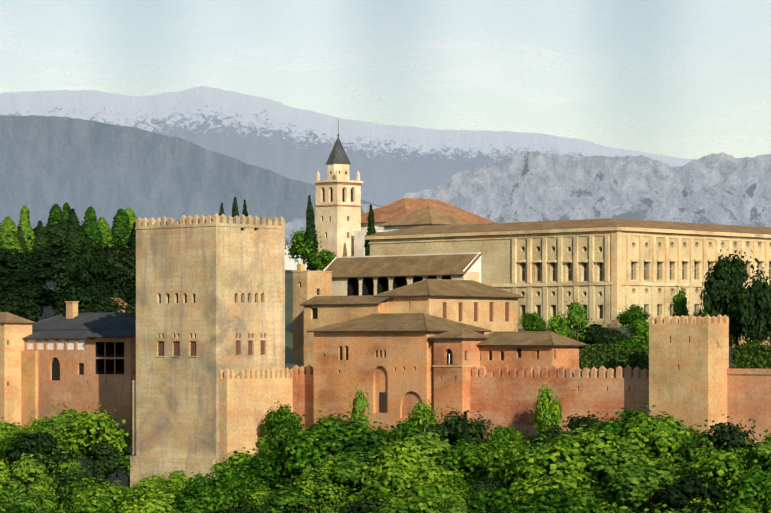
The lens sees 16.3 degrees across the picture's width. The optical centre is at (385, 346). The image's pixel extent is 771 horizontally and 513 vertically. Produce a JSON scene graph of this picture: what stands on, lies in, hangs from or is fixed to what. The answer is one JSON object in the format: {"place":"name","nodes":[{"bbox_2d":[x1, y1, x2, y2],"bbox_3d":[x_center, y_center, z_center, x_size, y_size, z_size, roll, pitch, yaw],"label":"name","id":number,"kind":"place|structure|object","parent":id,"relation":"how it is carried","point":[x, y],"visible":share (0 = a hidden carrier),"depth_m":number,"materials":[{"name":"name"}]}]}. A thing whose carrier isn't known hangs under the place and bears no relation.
{"place":"outdoors","nodes":[
{"label":"outdoors","id":0,"kind":"place"},
{"bbox_2d":[0,115,382,228],"bbox_3d":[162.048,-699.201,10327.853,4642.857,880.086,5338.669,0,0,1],"label":"mountain range","id":1,"kind":"structure","parent":0,"point":[104,170],"depth_m":11350.06,"materials":[{"name":"grey stone"}]},
{"bbox_2d":[0,86,692,205],"bbox_3d":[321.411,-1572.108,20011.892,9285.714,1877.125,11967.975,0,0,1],"label":"snowy mountain","id":2,"kind":"structure","parent":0,"point":[390,163],"depth_m":24158.77,"materials":[{"name":"white snow"}]},
{"bbox_2d":[0,270,734,512],"bbox_3d":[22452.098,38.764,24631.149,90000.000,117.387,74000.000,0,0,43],"label":"terrain","id":3,"kind":"structure","parent":0,"point":[289,363],"depth_m":550.32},
{"bbox_2d":[0,216,25,255],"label":"columnar poplar tree","id":4,"kind":"object","parent":3,"relation":"on","point":[8,232],"visible":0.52,"depth_m":625.25,"materials":[{"name":"green plant"}]},
{"bbox_2d":[0,241,33,276],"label":"dark oak tree","id":5,"kind":"object","parent":3,"relation":"on","point":[9,260],"visible":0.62,"depth_m":595.24,"materials":[{"name":"green plant"}]},
{"bbox_2d":[0,282,40,321],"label":"dark oak tree","id":6,"kind":"object","parent":3,"relation":"on","point":[12,303],"visible":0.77,"depth_m":557.25,"materials":[{"name":"green plant"}]},
{"bbox_2d":[0,270,49,297],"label":"dark oak tree","id":7,"kind":"object","parent":3,"relation":"on","point":[23,279],"visible":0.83,"depth_m":589.71,"materials":[{"name":"green plant"}]},
{"bbox_2d":[17,205,35,253],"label":"columnar poplar tree","id":8,"kind":"object","parent":3,"relation":"on","point":[27,228],"visible":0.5,"depth_m":638.35,"materials":[{"name":"green plant"}]},
{"bbox_2d":[0,263,52,298],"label":"dark oak tree","id":9,"kind":"object","parent":3,"relation":"on","point":[38,272],"visible":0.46,"depth_m":595.63,"materials":[{"name":"green plant"}]},
{"bbox_2d":[0,488,57,511],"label":"poplar tree","id":10,"kind":"object","parent":3,"relation":"on","point":[25,499],"visible":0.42,"depth_m":471.89,"materials":[{"name":"green plant"}]},
{"bbox_2d":[2,452,58,494],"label":"tree","id":11,"kind":"object","parent":3,"relation":"on","point":[27,471],"visible":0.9,"depth_m":483.75,"materials":[{"name":"green plant"}]},
{"bbox_2d":[15,285,60,315],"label":"dark oak tree","id":12,"kind":"object","parent":3,"relation":"on","point":[38,292],"visible":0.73,"depth_m":586.10,"materials":[{"name":"green plant"}]},
{"bbox_2d":[18,249,62,270],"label":"dark oak tree","id":13,"kind":"object","parent":3,"relation":"on","point":[40,258],"visible":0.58,"depth_m":613.49,"materials":[{"name":"green plant"}]},
{"bbox_2d":[3,429,79,476],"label":"dark oak tree","id":14,"kind":"object","parent":3,"relation":"on","point":[42,443],"visible":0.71,"depth_m":492.93,"materials":[{"name":"green plant"}]},
{"bbox_2d":[37,402,84,455],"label":"broadleaf tree","id":15,"kind":"object","parent":3,"relation":"on","point":[69,413],"visible":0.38,"depth_m":502.19,"materials":[{"name":"green plant"}]},
{"bbox_2d":[43,216,82,250],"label":"dark oak tree","id":16,"kind":"object","parent":3,"relation":"on","point":[60,228],"visible":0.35,"depth_m":653.88,"materials":[{"name":"green plant"}]},
{"bbox_2d":[0,298,135,446],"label":"palace houses","id":17,"kind":"structure","parent":3,"relation":"on","point":[79,362],"depth_m":525.40,"materials":[{"name":"pink paint"}]},
{"bbox_2d":[41,253,102,298],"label":"dark oak tree","id":18,"kind":"object","parent":3,"relation":"on","point":[64,268],"visible":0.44,"depth_m":569.69,"materials":[{"name":"green plant"}]},
{"bbox_2d":[61,208,82,259],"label":"cypress tree","id":19,"kind":"object","parent":3,"relation":"on","point":[73,242],"visible":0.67,"depth_m":612.09,"materials":[{"name":"green plant"}]},
{"bbox_2d":[40,469,111,508],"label":"tree","id":20,"kind":"object","parent":3,"relation":"on","point":[64,481],"visible":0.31,"depth_m":476.90,"materials":[{"name":"green plant"}]},
{"bbox_2d":[47,280,109,317],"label":"dark oak tree","id":21,"kind":"object","parent":3,"relation":"on","point":[80,295],"visible":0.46,"depth_m":549.55,"materials":[{"name":"green plant"}]},
{"bbox_2d":[48,471,108,512],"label":"broadleaf tree","id":22,"kind":"object","parent":3,"relation":"on","point":[75,485],"visible":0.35,"depth_m":474.73,"materials":[{"name":"green plant"}]},
{"bbox_2d":[80,206,104,250],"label":"columnar poplar tree","id":23,"kind":"object","parent":3,"relation":"on","point":[90,229],"visible":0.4,"depth_m":620.18,"materials":[{"name":"green plant"}]},
{"bbox_2d":[57,404,131,477],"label":"broadleaf tree","id":24,"kind":"object","parent":3,"relation":"on","point":[95,427],"visible":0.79,"depth_m":495.04,"materials":[{"name":"green plant"}]},
{"bbox_2d":[60,479,132,512],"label":"broadleaf tree","id":25,"kind":"object","parent":3,"relation":"on","point":[110,492],"visible":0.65,"depth_m":465.11,"materials":[{"name":"green plant"}]},
{"bbox_2d":[66,254,130,301],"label":"dark oak tree","id":26,"kind":"object","parent":3,"relation":"on","point":[104,275],"visible":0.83,"depth_m":564.96,"materials":[{"name":"green plant"}]},
{"bbox_2d":[78,438,128,479],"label":"dark oak tree","id":27,"kind":"object","parent":3,"relation":"on","point":[104,463],"visible":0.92,"depth_m":489.42,"materials":[{"name":"green plant"}]},
{"bbox_2d":[110,208,131,247],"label":"columnar poplar tree","id":28,"kind":"object","parent":3,"relation":"on","point":[121,229],"visible":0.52,"depth_m":645.25,"materials":[{"name":"green plant"}]},
{"bbox_2d":[109,489,187,512],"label":"broadleaf tree","id":29,"kind":"object","parent":3,"relation":"on","point":[150,505],"visible":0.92,"depth_m":450.84,"materials":[{"name":"green plant"}]},
{"bbox_2d":[154,467,197,491],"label":"broadleaf tree","id":30,"kind":"object","parent":3,"relation":"on","point":[176,477],"visible":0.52,"depth_m":470.28,"materials":[{"name":"green plant"}]},
{"bbox_2d":[167,468,250,512],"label":"broadleaf tree","id":31,"kind":"object","parent":3,"relation":"on","point":[204,483],"visible":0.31,"depth_m":448.77,"materials":[{"name":"green plant"}]},
{"bbox_2d":[171,490,248,512],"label":"broadleaf tree","id":32,"kind":"object","parent":3,"relation":"on","point":[197,507],"visible":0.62,"depth_m":444.52,"materials":[{"name":"green plant"}]},
{"bbox_2d":[130,213,292,486],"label":"tower","id":33,"kind":"structure","parent":3,"relation":"on","point":[212,383],"depth_m":480.15,"materials":[{"name":"stone"}]},
{"bbox_2d":[182,483,259,512],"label":"broadleaf tree","id":34,"kind":"object","parent":3,"relation":"on","point":[226,496],"visible":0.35,"depth_m":444.39,"materials":[{"name":"green plant"}]},
{"bbox_2d":[209,447,258,481],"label":"broadleaf tree","id":35,"kind":"object","parent":3,"relation":"on","point":[235,459],"visible":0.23,"depth_m":462.32,"materials":[{"name":"green plant"}]},
{"bbox_2d":[209,464,272,497],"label":"broadleaf tree","id":36,"kind":"object","parent":3,"relation":"on","point":[252,484],"visible":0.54,"depth_m":454.09,"materials":[{"name":"green plant"}]},
{"bbox_2d":[236,444,300,490],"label":"broadleaf tree","id":37,"kind":"object","parent":3,"relation":"on","point":[265,463],"visible":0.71,"depth_m":454.08,"materials":[{"name":"green plant"}]},
{"bbox_2d":[254,427,297,487],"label":"poplar tree","id":38,"kind":"object","parent":3,"relation":"on","point":[276,441],"visible":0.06,"depth_m":460.42,"materials":[{"name":"green plant"}]},
{"bbox_2d":[262,401,302,440],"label":"broadleaf tree","id":39,"kind":"object","parent":3,"relation":"on","point":[281,417],"visible":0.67,"depth_m":474.08,"materials":[{"name":"green plant"}]},
{"bbox_2d":[256,483,316,512],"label":"poplar tree","id":40,"kind":"object","parent":3,"relation":"on","point":[284,500],"visible":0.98,"depth_m":438.42,"materials":[{"name":"green plant"}]},
{"bbox_2d":[285,228,323,263],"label":"broadleaf tree","id":41,"kind":"object","parent":3,"relation":"on","point":[299,246],"visible":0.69,"depth_m":667.60,"materials":[{"name":"green plant"}]},
{"bbox_2d":[304,195,318,270],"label":"cypress tree","id":42,"kind":"object","parent":3,"relation":"on","point":[310,235],"visible":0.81,"depth_m":666.95,"materials":[{"name":"green plant"}]},
{"bbox_2d":[269,435,358,488],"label":"broadleaf tree","id":43,"kind":"object","parent":3,"relation":"on","point":[301,463],"visible":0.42,"depth_m":446.78,"materials":[{"name":"green plant"}]},
{"bbox_2d":[284,468,357,512],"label":"broadleaf tree","id":44,"kind":"object","parent":3,"relation":"on","point":[330,492],"visible":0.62,"depth_m":441.68,"materials":[{"name":"green plant"}]},
{"bbox_2d":[306,249,335,270],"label":"broadleaf tree","id":45,"kind":"object","parent":3,"relation":"on","point":[322,259],"visible":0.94,"depth_m":663.70,"materials":[{"name":"green plant"}]},
{"bbox_2d":[280,409,371,478],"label":"broadleaf tree","id":46,"kind":"object","parent":3,"relation":"on","point":[330,434],"visible":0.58,"depth_m":449.02,"materials":[{"name":"green plant"}]},
{"bbox_2d":[292,264,390,366],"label":"palace blocks","id":47,"kind":"structure","parent":3,"relation":"on","point":[316,304],"depth_m":502.18,"materials":[{"name":"beige stone"}]},
{"bbox_2d":[312,448,376,499],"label":"poplar tree","id":48,"kind":"object","parent":3,"relation":"on","point":[346,470],"visible":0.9,"depth_m":440.97,"materials":[{"name":"green plant"}]},
{"bbox_2d":[349,385,371,428],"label":"poplar tree","id":49,"kind":"object","parent":3,"relation":"on","point":[360,403],"visible":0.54,"depth_m":461.95,"materials":[{"name":"green plant"}]},
{"bbox_2d":[336,492,400,512],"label":"dark oak tree","id":50,"kind":"object","parent":3,"relation":"on","point":[367,506],"visible":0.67,"depth_m":420.61,"materials":[{"name":"green plant"}]},
{"bbox_2d":[333,474,405,512],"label":"broadleaf tree","id":51,"kind":"object","parent":3,"relation":"on","point":[381,493],"visible":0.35,"depth_m":428.94,"materials":[{"name":"green plant"}]},
{"bbox_2d":[345,422,407,482],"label":"poplar tree","id":52,"kind":"object","parent":3,"relation":"on","point":[372,443],"visible":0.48,"depth_m":445.13,"materials":[{"name":"green plant"}]},
{"bbox_2d":[355,446,433,500],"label":"broadleaf tree","id":53,"kind":"object","parent":3,"relation":"on","point":[389,471],"visible":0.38,"depth_m":430.72,"materials":[{"name":"green plant"}]},
{"bbox_2d":[306,313,491,432],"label":"palace range","id":54,"kind":"structure","parent":3,"relation":"on","point":[386,360],"depth_m":468.38,"materials":[{"name":"stone"}]},
{"bbox_2d":[323,252,481,295],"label":"palace gallery","id":55,"kind":"object","parent":3,"relation":"on","point":[362,275],"visible":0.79,"depth_m":526.19,"materials":[{"name":"brown tile"}]},
{"bbox_2d":[313,134,495,270],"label":"church","id":56,"kind":"structure","parent":3,"relation":"on","point":[341,224],"depth_m":695.83,"materials":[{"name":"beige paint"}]},
{"bbox_2d":[386,414,424,441],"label":"broadleaf tree","id":57,"kind":"object","parent":3,"relation":"on","point":[401,429],"visible":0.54,"depth_m":450.94,"materials":[{"name":"green plant"}]},
{"bbox_2d":[368,437,452,495],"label":"broadleaf tree","id":58,"kind":"object","parent":3,"relation":"on","point":[407,446],"visible":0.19,"depth_m":433.89,"materials":[{"name":"green plant"}]},
{"bbox_2d":[373,489,450,512],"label":"broadleaf tree","id":59,"kind":"object","parent":3,"relation":"on","point":[419,505],"visible":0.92,"depth_m":409.18,"materials":[{"name":"green plant"}]},
{"bbox_2d":[377,428,458,473],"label":"tree","id":60,"kind":"object","parent":3,"relation":"on","point":[429,441],"visible":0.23,"depth_m":436.44,"materials":[{"name":"green plant"}]},
{"bbox_2d":[383,475,457,510],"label":"broadleaf tree","id":61,"kind":"object","parent":3,"relation":"on","point":[433,488],"visible":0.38,"depth_m":420.01,"materials":[{"name":"green plant"}]},
{"bbox_2d":[403,395,444,433],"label":"broadleaf tree","id":62,"kind":"object","parent":3,"relation":"on","point":[421,413],"visible":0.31,"depth_m":451.16,"materials":[{"name":"green plant"}]},
{"bbox_2d":[391,460,467,496],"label":"broadleaf tree","id":63,"kind":"object","parent":3,"relation":"on","point":[435,472],"visible":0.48,"depth_m":428.34,"materials":[{"name":"green plant"}]},
{"bbox_2d":[427,492,480,512],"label":"tree","id":64,"kind":"object","parent":3,"relation":"on","point":[452,507],"visible":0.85,"depth_m":408.85,"materials":[{"name":"green plant"}]},
{"bbox_2d":[419,404,494,454],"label":"dark oak tree","id":65,"kind":"object","parent":3,"relation":"on","point":[452,426],"visible":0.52,"depth_m":442.38,"materials":[{"name":"green plant"}]},
{"bbox_2d":[427,327,488,423],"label":"tower","id":66,"kind":"structure","parent":3,"relation":"on","point":[457,355],"depth_m":456.73,"materials":[{"name":"brick"}]},
{"bbox_2d":[435,439,498,486],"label":"broadleaf tree","id":67,"kind":"object","parent":3,"relation":"on","point":[465,458],"visible":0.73,"depth_m":431.94,"materials":[{"name":"green plant"}]},
{"bbox_2d":[462,480,518,512],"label":"broadleaf tree","id":68,"kind":"object","parent":3,"relation":"on","point":[485,499],"visible":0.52,"depth_m":406.69,"materials":[{"name":"green plant"}]},
{"bbox_2d":[482,424,524,450],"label":"broadleaf tree","id":69,"kind":"object","parent":3,"relation":"on","point":[501,435],"visible":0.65,"depth_m":441.55,"materials":[{"name":"green plant"}]},
{"bbox_2d":[481,438,533,483],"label":"broadleaf tree","id":70,"kind":"object","parent":3,"relation":"on","point":[491,457],"visible":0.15,"depth_m":423.32,"materials":[{"name":"green plant"}]},
{"bbox_2d":[487,440,551,485],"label":"broadleaf tree","id":71,"kind":"object","parent":3,"relation":"on","point":[504,467],"visible":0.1,"depth_m":419.77,"materials":[{"name":"green plant"}]},
{"bbox_2d":[515,311,547,330],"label":"broadleaf tree","id":72,"kind":"object","parent":3,"relation":"on","point":[532,322],"visible":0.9,"depth_m":501.75,"materials":[{"name":"green plant"}]},
{"bbox_2d":[293,313,770,444],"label":"curtain wall","id":73,"kind":"structure","parent":3,"relation":"on","point":[692,378],"depth_m":423.93,"materials":[{"name":"brick"}]},
{"bbox_2d":[476,331,586,376],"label":"low building","id":74,"kind":"structure","parent":73,"relation":"attached to","point":[518,349],"depth_m":451.86,"materials":[{"name":"brick"}]},
{"bbox_2d":[493,482,595,512],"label":"broadleaf tree","id":75,"kind":"object","parent":3,"relation":"on","point":[545,504],"visible":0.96,"depth_m":393.95,"materials":[{"name":"green plant"}]},
{"bbox_2d":[530,381,562,434],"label":"tree","id":76,"kind":"object","parent":3,"relation":"on","point":[548,409],"visible":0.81,"depth_m":437.51,"materials":[{"name":"green plant"}]},
{"bbox_2d":[524,418,576,446],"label":"dark oak tree","id":77,"kind":"object","parent":3,"relation":"on","point":[551,432],"visible":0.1,"depth_m":424.61,"materials":[{"name":"green plant"}]},
{"bbox_2d":[500,470,601,507],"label":"broadleaf tree","id":78,"kind":"object","parent":3,"relation":"on","point":[569,481],"visible":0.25,"depth_m":402.52,"materials":[{"name":"green plant"}]},
{"bbox_2d":[502,436,600,489],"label":"broadleaf tree","id":79,"kind":"object","parent":3,"relation":"on","point":[549,462],"visible":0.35,"depth_m":409.58,"materials":[{"name":"green plant"}]},
{"bbox_2d":[365,218,770,328],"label":"palace","id":80,"kind":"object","parent":3,"relation":"on","point":[605,270],"visible":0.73,"depth_m":546.28,"materials":[{"name":"stone"}]},
{"bbox_2d":[555,299,593,342],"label":"broadleaf tree","id":81,"kind":"object","parent":3,"relation":"on","point":[577,316],"visible":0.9,"depth_m":468.03,"materials":[{"name":"green plant"}]},
{"bbox_2d":[536,486,621,512],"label":"broadleaf tree","id":82,"kind":"object","parent":3,"relation":"on","point":[593,507],"visible":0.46,"depth_m":391.98,"materials":[{"name":"green plant"}]},
{"bbox_2d":[562,411,613,436],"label":"dark oak tree","id":83,"kind":"object","parent":3,"relation":"on","point":[588,421],"visible":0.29,"depth_m":423.60,"materials":[{"name":"green plant"}]},
{"bbox_2d":[575,321,618,343],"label":"dark oak tree","id":84,"kind":"object","parent":3,"relation":"on","point":[590,338],"visible":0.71,"depth_m":469.89,"materials":[{"name":"green plant"}]},
{"bbox_2d":[548,422,659,487],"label":"broadleaf tree","id":85,"kind":"object","parent":3,"relation":"on","point":[596,445],"visible":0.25,"depth_m":410.15,"materials":[{"name":"green plant"}]},
{"bbox_2d":[590,461,646,500],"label":"broadleaf tree","id":86,"kind":"object","parent":3,"relation":"on","point":[611,494],"visible":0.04,"depth_m":403.29,"materials":[{"name":"green plant"}]},
{"bbox_2d":[589,438,661,494],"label":"broadleaf tree","id":87,"kind":"object","parent":3,"relation":"on","point":[605,465],"visible":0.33,"depth_m":403.88,"materials":[{"name":"green plant"}]},
{"bbox_2d":[614,304,650,340],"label":"broadleaf tree","id":88,"kind":"object","parent":3,"relation":"on","point":[630,315],"visible":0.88,"depth_m":497.27,"materials":[{"name":"green plant"}]},
{"bbox_2d":[589,403,682,454],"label":"broadleaf tree","id":89,"kind":"object","parent":3,"relation":"on","point":[615,424],"visible":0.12,"depth_m":416.59,"materials":[{"name":"green plant"}]},
{"bbox_2d":[625,320,648,343],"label":"broadleaf tree","id":90,"kind":"object","parent":3,"relation":"on","point":[640,330],"visible":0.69,"depth_m":468.76,"materials":[{"name":"green plant"}]},
{"bbox_2d":[596,459,683,512],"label":"tree","id":91,"kind":"object","parent":3,"relation":"on","point":[633,488],"visible":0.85,"depth_m":394.78,"materials":[{"name":"green plant"}]},
{"bbox_2d":[609,413,693,471],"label":"broadleaf tree","id":92,"kind":"object","parent":3,"relation":"on","point":[668,438],"visible":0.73,"depth_m":409.37,"materials":[{"name":"green plant"}]},
{"bbox_2d":[579,343,770,374],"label":"garden hedges","id":93,"kind":"object","parent":3,"relation":"on","point":[596,356],"visible":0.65,"depth_m":441.81,"materials":[{"name":"green plant"}]},
{"bbox_2d":[668,285,690,316],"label":"poplar tree","id":94,"kind":"object","parent":3,"relation":"on","point":[679,304],"visible":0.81,"depth_m":471.96,"materials":[{"name":"green plant"}]},
{"bbox_2d":[638,469,737,512],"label":"dark oak tree","id":95,"kind":"object","parent":3,"relation":"on","point":[681,492],"visible":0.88,"depth_m":388.39,"materials":[{"name":"green plant"}]},
{"bbox_2d":[678,426,726,466],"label":"tree","id":96,"kind":"object","parent":3,"relation":"on","point":[690,448],"visible":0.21,"depth_m":403.38,"materials":[{"name":"green plant"}]},
{"bbox_2d":[674,442,764,507],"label":"broadleaf tree","id":97,"kind":"object","parent":3,"relation":"on","point":[726,466],"visible":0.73,"depth_m":392.43,"materials":[{"name":"green plant"}]},
{"bbox_2d":[699,268,742,350],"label":"dark oak tree","id":98,"kind":"object","parent":3,"relation":"on","point":[721,299],"visible":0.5,"depth_m":456.19,"materials":[{"name":"green plant"}]},
{"bbox_2d":[689,414,760,500],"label":"dark oak tree","id":99,"kind":"object","parent":3,"relation":"on","point":[732,435],"visible":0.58,"depth_m":400.48,"materials":[{"name":"green plant"}]},
{"bbox_2d":[701,248,759,344],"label":"dark oak tree","id":100,"kind":"object","parent":3,"relation":"on","point":[729,270],"visible":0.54,"depth_m":456.74,"materials":[{"name":"green plant"}]},
{"bbox_2d":[693,495,767,512],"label":"broadleaf tree","id":101,"kind":"object","parent":3,"relation":"on","point":[742,507],"visible":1,"depth_m":372.59,"materials":[{"name":"green plant"}]},
{"bbox_2d":[726,466,770,512],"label":"broadleaf tree","id":102,"kind":"object","parent":3,"relation":"on","point":[756,479],"visible":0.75,"depth_m":385.69,"materials":[{"name":"green plant"}]},
{"bbox_2d":[728,260,770,345],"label":"dark oak tree","id":103,"kind":"object","parent":3,"relation":"on","point":[746,305],"visible":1,"depth_m":451.00,"materials":[{"name":"green plant"}]},
{"bbox_2d":[739,430,770,471],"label":"tree","id":104,"kind":"object","parent":3,"relation":"on","point":[762,453],"visible":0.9,"depth_m":393.24,"materials":[{"name":"green plant"}]},
{"bbox_2d":[0,0,770,269],"bbox_3d":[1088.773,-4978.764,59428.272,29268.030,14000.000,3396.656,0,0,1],"label":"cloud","id":105,"kind":"structure","parent":0,"point":[468,62],"depth_m":59715.91,"materials":[{"name":"white"}]},
{"bbox_2d":[0,0,770,270],"label":"sky","id":106,"kind":"structure","parent":0,"point":[169,5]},
{"bbox_2d":[32,151,770,245],"bbox_3d":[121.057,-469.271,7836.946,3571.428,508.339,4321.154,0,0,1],"label":"mountain","id":107,"kind":"structure","parent":0,"point":[722,188],"depth_m":8718.64,"materials":[{"name":"grey stone"}]},
{"bbox_2d":[373,279,524,334],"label":"building","id":108,"kind":"structure","parent":0,"point":[481,305],"depth_m":494.20,"materials":[{"name":"beige stone"}]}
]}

